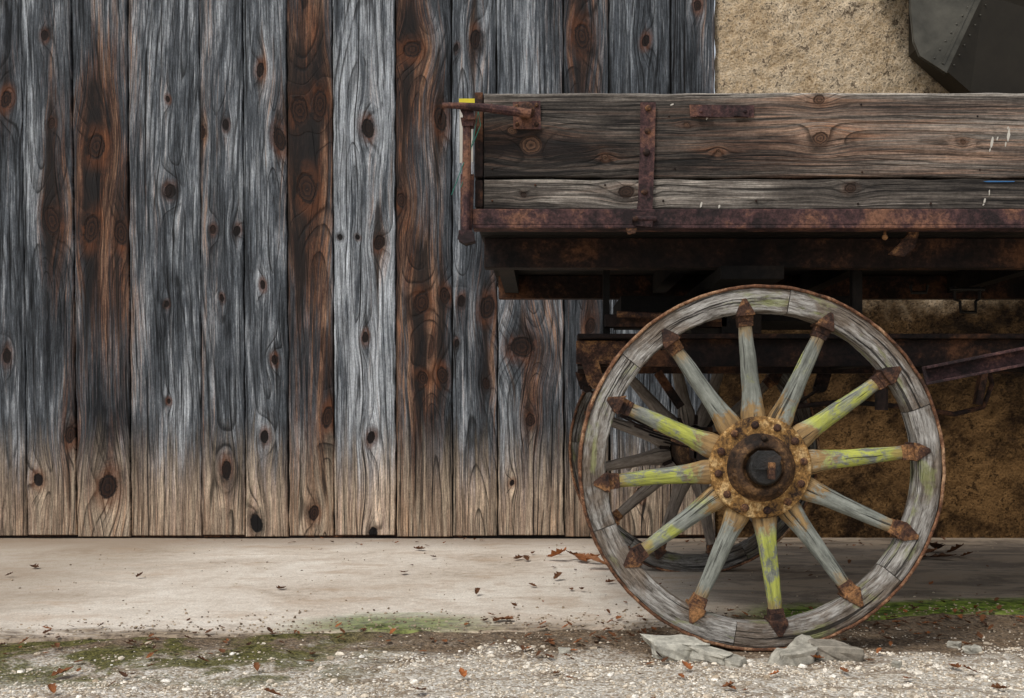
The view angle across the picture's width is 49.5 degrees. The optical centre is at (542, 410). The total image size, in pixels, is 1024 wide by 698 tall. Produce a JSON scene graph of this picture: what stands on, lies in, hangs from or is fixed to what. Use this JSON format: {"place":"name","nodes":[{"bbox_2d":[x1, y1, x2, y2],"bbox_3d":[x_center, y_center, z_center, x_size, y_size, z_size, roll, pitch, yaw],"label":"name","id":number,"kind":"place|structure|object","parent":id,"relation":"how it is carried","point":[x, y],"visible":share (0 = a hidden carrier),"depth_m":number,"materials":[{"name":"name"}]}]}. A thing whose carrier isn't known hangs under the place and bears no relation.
{"place":"outdoors","nodes":[
{"label":"outdoors","id":0,"kind":"place"},
{"bbox_2d":[0,534,1023,642],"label":"concrete pavement","id":1,"kind":"structure","parent":0,"point":[215,591],"depth_m":4.08,"materials":[{"name":"grey concrete"}]},
{"bbox_2d":[0,0,704,537],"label":"backing","id":2,"kind":"object","parent":1,"relation":"on","point":[452,276],"visible":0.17,"depth_m":5.57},
{"bbox_2d":[0,0,714,536],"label":"wooden plank wall","id":3,"kind":"structure","parent":1,"relation":"on","point":[164,146],"depth_m":5.54,"materials":[{"name":"grey wood"}]},
{"bbox_2d":[0,528,704,536],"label":"bottom rail","id":4,"kind":"object","parent":3,"relation":"attached to","point":[335,535],"visible":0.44,"depth_m":5.56,"materials":[{"name":"wood"}]},
{"bbox_2d":[0,542,1023,639],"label":"grit","id":5,"kind":"object","parent":1,"relation":"on","point":[369,619],"visible":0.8,"depth_m":3.36,"materials":[{"name":"gravel"}]},
{"bbox_2d":[568,330,819,571],"bbox_3d":[0.600,0.157,4.417,0.994,0.995,0.277,-17,0,0],"label":"wheel","id":6,"kind":"object","parent":1,"relation":"on","point":[665,455],"visible":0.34,"depth_m":4.41,"materials":[{"name":"grey wood"}]},
{"bbox_2d":[689,450,707,460],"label":"axles","id":7,"kind":"object","parent":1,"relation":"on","point":[697,455],"visible":0.11,"depth_m":4.07,"materials":[{"name":"metal"}]},
{"bbox_2d":[575,372,831,461],"bbox_3d":[0.593,0.019,4.105,0.948,0.347,0.070,0,0,0],"label":"leaf spring","id":8,"kind":"object","parent":7,"relation":"on","point":[821,383],"visible":0.27,"depth_m":4.08,"materials":[{"name":"metal"}]},
{"bbox_2d":[582,359,885,451],"bbox_3d":[0.593,0.019,3.385,0.948,0.347,0.070,0,0,0],"label":"leaf spring","id":9,"kind":"object","parent":7,"relation":"on","point":[593,372],"visible":0.06,"depth_m":3.37,"materials":[{"name":"brown metal"}]},
{"bbox_2d":[714,0,1023,537],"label":"stucco wall","id":10,"kind":"structure","parent":1,"relation":"on","point":[811,46],"depth_m":5.57,"materials":[{"name":"beige paint"}]},
{"bbox_2d":[909,0,1023,93],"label":"sheet metal hood","id":11,"kind":"object","parent":10,"relation":"attached to","point":[965,46],"visible":1,"depth_m":5.02,"materials":[{"name":"grey metal"}]},
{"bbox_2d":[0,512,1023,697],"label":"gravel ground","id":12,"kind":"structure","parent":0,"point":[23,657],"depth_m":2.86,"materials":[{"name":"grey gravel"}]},
{"bbox_2d":[0,536,1023,697],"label":"fallen leaves","id":13,"kind":"object","parent":12,"relation":"on","point":[579,556],"visible":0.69,"depth_m":3.21,"materials":[{"name":"brown plant"}]},
{"bbox_2d":[558,647,571,653],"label":"stone block","id":14,"kind":"object","parent":12,"relation":"on","point":[562,650],"depth_m":3.00,"materials":[{"name":"grey stone"}]},
{"bbox_2d":[640,633,709,660],"bbox_3d":[0.365,0.641,2.962,0.197,0.068,0.104,4,2,-14],"label":"stone block","id":15,"kind":"object","parent":12,"relation":"on","point":[673,647],"depth_m":2.92,"materials":[{"name":"grey stone"}]},
{"bbox_2d":[688,645,732,664],"bbox_3d":[0.439,0.642,2.907,0.115,0.043,0.068,6,2,23],"label":"stone block","id":16,"kind":"object","parent":12,"relation":"on","point":[709,654],"depth_m":2.88,"materials":[{"name":"grey stone"}]},
{"bbox_2d":[724,654,746,667],"bbox_3d":[0.498,0.650,2.866,0.047,0.029,0.058,0,0,33],"label":"stone block","id":17,"kind":"object","parent":12,"relation":"on","point":[735,660],"depth_m":2.85,"materials":[{"name":"grey stone"}]},
{"bbox_2d":[578,284,945,651],"bbox_3d":[0.593,0.156,3.063,0.994,0.995,0.277,0,0,0],"label":"wheel","id":18,"kind":"object","parent":12,"relation":"on","point":[758,467],"visible":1,"depth_m":3.01,"materials":[{"name":"grey wood"}]},
{"bbox_2d":[767,643,817,665],"bbox_3d":[0.649,0.641,2.879,0.132,0.050,0.071,-6,7,-11],"label":"stone block","id":19,"kind":"object","parent":12,"relation":"on","point":[797,655],"depth_m":2.86,"materials":[{"name":"grey stone"}]},
{"bbox_2d":[787,634,813,647],"bbox_3d":[0.694,0.637,2.975,0.077,0.060,0.055,7,14,-28],"label":"stone block","id":20,"kind":"object","parent":12,"relation":"on","point":[800,639],"depth_m":2.97,"materials":[{"name":"grey stone"}]},
{"bbox_2d":[808,639,864,661],"bbox_3d":[0.772,0.639,2.920,0.149,0.058,0.095,7,1,6],"label":"stone block","id":21,"kind":"object","parent":12,"relation":"on","point":[831,649],"depth_m":2.88,"materials":[{"name":"grey stone"}]},
{"bbox_2d":[891,660,901,667],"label":"stone block","id":22,"kind":"object","parent":12,"relation":"on","point":[896,664],"depth_m":2.79,"materials":[{"name":"grey stone"}]},
{"bbox_2d":[946,641,961,648],"bbox_3d":[1.145,0.655,3.094,0.036,0.021,0.036,0,0,33],"label":"stone block","id":23,"kind":"object","parent":12,"relation":"on","point":[954,644],"depth_m":3.08,"materials":[{"name":"grey stone"}]},
{"bbox_2d":[962,644,981,653],"bbox_3d":[1.167,0.654,3.018,0.046,0.029,0.035,0,0,-23],"label":"stone block","id":24,"kind":"object","parent":12,"relation":"on","point":[973,649],"depth_m":3.01,"materials":[{"name":"grey stone"}]},
{"bbox_2d":[576,311,721,363],"bbox_3d":[0.321,-0.221,3.385,0.439,0.158,0.069,0,0,0],"label":"chassis end plate","id":25,"kind":"object","parent":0,"point":[604,352],"visible":0.75,"depth_m":3.41,"materials":[{"name":"brown metal"}]},
{"bbox_2d":[714,0,715,92],"label":"sky","id":26,"kind":"structure","parent":0,"point":[714,0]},
{"bbox_2d":[480,232,1023,282],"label":"floor","id":27,"kind":"structure","parent":0,"point":[741,235],"depth_m":3.23,"materials":[{"name":"brown wood"}]},
{"bbox_2d":[475,92,485,208],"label":"end gate","id":28,"kind":"structure","parent":27,"relation":"on","point":[479,168],"depth_m":3.03,"materials":[{"name":"wood"}]},
{"bbox_2d":[460,111,472,162],"bbox_3d":[-0.220,-0.796,3.201,0.038,0.168,0.003,0,0,0],"label":"tag","id":29,"kind":"object","parent":28,"relation":"attached to","point":[461,134],"visible":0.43,"depth_m":3.20,"materials":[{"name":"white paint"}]},
{"bbox_2d":[458,116,475,245],"bbox_3d":[-0.206,-0.631,3.011,0.046,0.369,0.058,0,0,0],"label":"corner post","id":30,"kind":"object","parent":28,"relation":"attached to","point":[466,237],"visible":0.91,"depth_m":2.99,"materials":[{"name":"metal"}]},
{"bbox_2d":[451,111,480,194],"bbox_3d":[-0.207,-0.694,2.995,0.081,0.226,0.012,0,0,0],"label":"wire","id":31,"kind":"object","parent":30,"relation":"attached to","point":[471,147],"visible":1,"depth_m":3.00,"materials":[{"name":"metal"}]},
{"bbox_2d":[442,102,530,120],"bbox_3d":[-0.150,-0.801,2.980,0.238,0.044,0.054,0,0,0],"label":"latch lever","id":32,"kind":"object","parent":30,"relation":"attached to","point":[467,110],"visible":1,"depth_m":2.98,"materials":[{"name":"brown metal"}]},
{"bbox_2d":[459,99,474,102],"bbox_3d":[-0.219,-0.889,3.200,0.045,0.015,0.006,0,0,0],"label":"tag top","id":33,"kind":"object","parent":32,"relation":"on","point":[468,100],"visible":0.64,"depth_m":3.20,"materials":[{"name":"yellow plastic"}]},
{"bbox_2d":[473,209,1023,231],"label":"side rail","id":34,"kind":"object","parent":28,"relation":"attached to","point":[757,220],"visible":1,"depth_m":3.02,"materials":[{"name":"metal"}]},
{"bbox_2d":[632,212,656,227],"bbox_3d":[0.274,-0.515,3.008,0.066,0.040,0.015,0,0,0],"label":"strap hinge","id":35,"kind":"object","parent":34,"relation":"attached to","point":[646,219],"visible":1,"depth_m":3.00,"materials":[{"name":"metal"}]},
{"bbox_2d":[484,179,1023,208],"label":"side board","id":36,"kind":"object","parent":34,"relation":"on","point":[763,193],"visible":0.94,"depth_m":3.03,"materials":[{"name":"grey wood"}]},
{"bbox_2d":[484,93,1023,179],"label":"side board","id":37,"kind":"object","parent":36,"relation":"on","point":[821,136],"visible":0.99,"depth_m":3.03,"materials":[{"name":"brown wood"}]},
{"bbox_2d":[513,101,540,128],"bbox_3d":[-0.044,-0.803,3.026,0.076,0.078,0.006,0,0,0],"label":"latch plate","id":38,"kind":"object","parent":37,"relation":"attached to","point":[528,123],"visible":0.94,"depth_m":3.02,"materials":[{"name":"brown metal"}]},
{"bbox_2d":[515,102,538,126],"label":"latch bolts","id":39,"kind":"object","parent":38,"relation":"attached to","point":[528,105],"visible":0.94,"depth_m":3.00,"materials":[{"name":"brown metal"}]},
{"bbox_2d":[637,102,655,208],"bbox_3d":[0.281,-0.684,3.025,0.053,0.306,0.010,0,0,0],"label":"side strap","id":40,"kind":"object","parent":37,"relation":"attached to","point":[646,164],"visible":1,"depth_m":3.02,"materials":[{"name":"metal"}]},
{"bbox_2d":[632,105,650,221],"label":"strap bolts","id":41,"kind":"object","parent":40,"relation":"attached to","point":[646,152],"visible":1,"depth_m":3.01,"materials":[{"name":"brown metal"}]},
{"bbox_2d":[689,105,753,117],"bbox_3d":[0.487,-0.814,3.019,0.176,0.036,0.020,0,0,0],"label":"bracket","id":42,"kind":"object","parent":37,"relation":"attached to","point":[710,111],"visible":1,"depth_m":3.02,"materials":[{"name":"metal"}]},
{"bbox_2d":[491,104,980,204],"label":"nails","id":43,"kind":"object","parent":37,"relation":"attached to","point":[755,200],"visible":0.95,"depth_m":3.03,"materials":[{"name":"metal"}]},
{"bbox_2d":[671,104,1009,207],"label":"paint spots","id":44,"kind":"object","parent":37,"relation":"attached to","point":[1008,137],"visible":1,"depth_m":3.03,"materials":[{"name":"white paint"}]},
{"bbox_2d":[983,181,1014,181],"bbox_3d":[1.245,-0.624,3.033,0.087,0.004,0.002,0,0,0],"label":"blue paint smear","id":45,"kind":"object","parent":36,"relation":"on","point":[998,181],"visible":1,"depth_m":3.03},
{"bbox_2d":[626,228,918,256],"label":"underside hooks","id":46,"kind":"object","parent":34,"relation":"attached to","point":[905,246],"visible":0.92,"depth_m":3.10,"materials":[{"name":"brown metal"}]},
{"bbox_2d":[486,179,1023,179],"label":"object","id":47,"kind":"object","parent":28,"relation":"attached to","point":[780,179],"visible":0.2,"depth_m":3.06,"materials":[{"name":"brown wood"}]},
{"bbox_2d":[577,314,1023,373],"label":"chassis beams","id":48,"kind":"structure","parent":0,"point":[720,354],"depth_m":3.42,"materials":[{"name":"brown wood"}]},
{"bbox_2d":[577,266,861,368],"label":"bolster posts","id":49,"kind":"object","parent":48,"relation":"on","point":[721,277],"visible":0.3,"depth_m":3.44,"materials":[{"name":"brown wood"}]},
{"bbox_2d":[484,238,1023,299],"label":"longitudinal channel","id":50,"kind":"object","parent":49,"relation":"on","point":[717,253],"visible":0.94,"depth_m":3.25,"materials":[{"name":"metal"}]},
{"bbox_2d":[497,270,1023,292],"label":"cross members","id":51,"kind":"object","parent":49,"relation":"on","point":[664,281],"visible":0.35,"depth_m":3.85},
{"bbox_2d":[909,285,984,313],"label":"hooks","id":52,"kind":"object","parent":51,"relation":"attached to","point":[954,289],"visible":1,"depth_m":3.79,"materials":[{"name":"black metal"}]},
{"bbox_2d":[654,367,1023,416],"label":"brake rods","id":53,"kind":"object","parent":49,"relation":"attached to","point":[882,403],"visible":0.59,"depth_m":3.49,"materials":[{"name":"metal"}]},
{"bbox_2d":[921,347,1023,384],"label":"diagonal bar","id":54,"kind":"object","parent":48,"relation":"attached to","point":[975,365],"visible":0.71,"depth_m":3.16,"materials":[{"name":"metal"}]}
]}

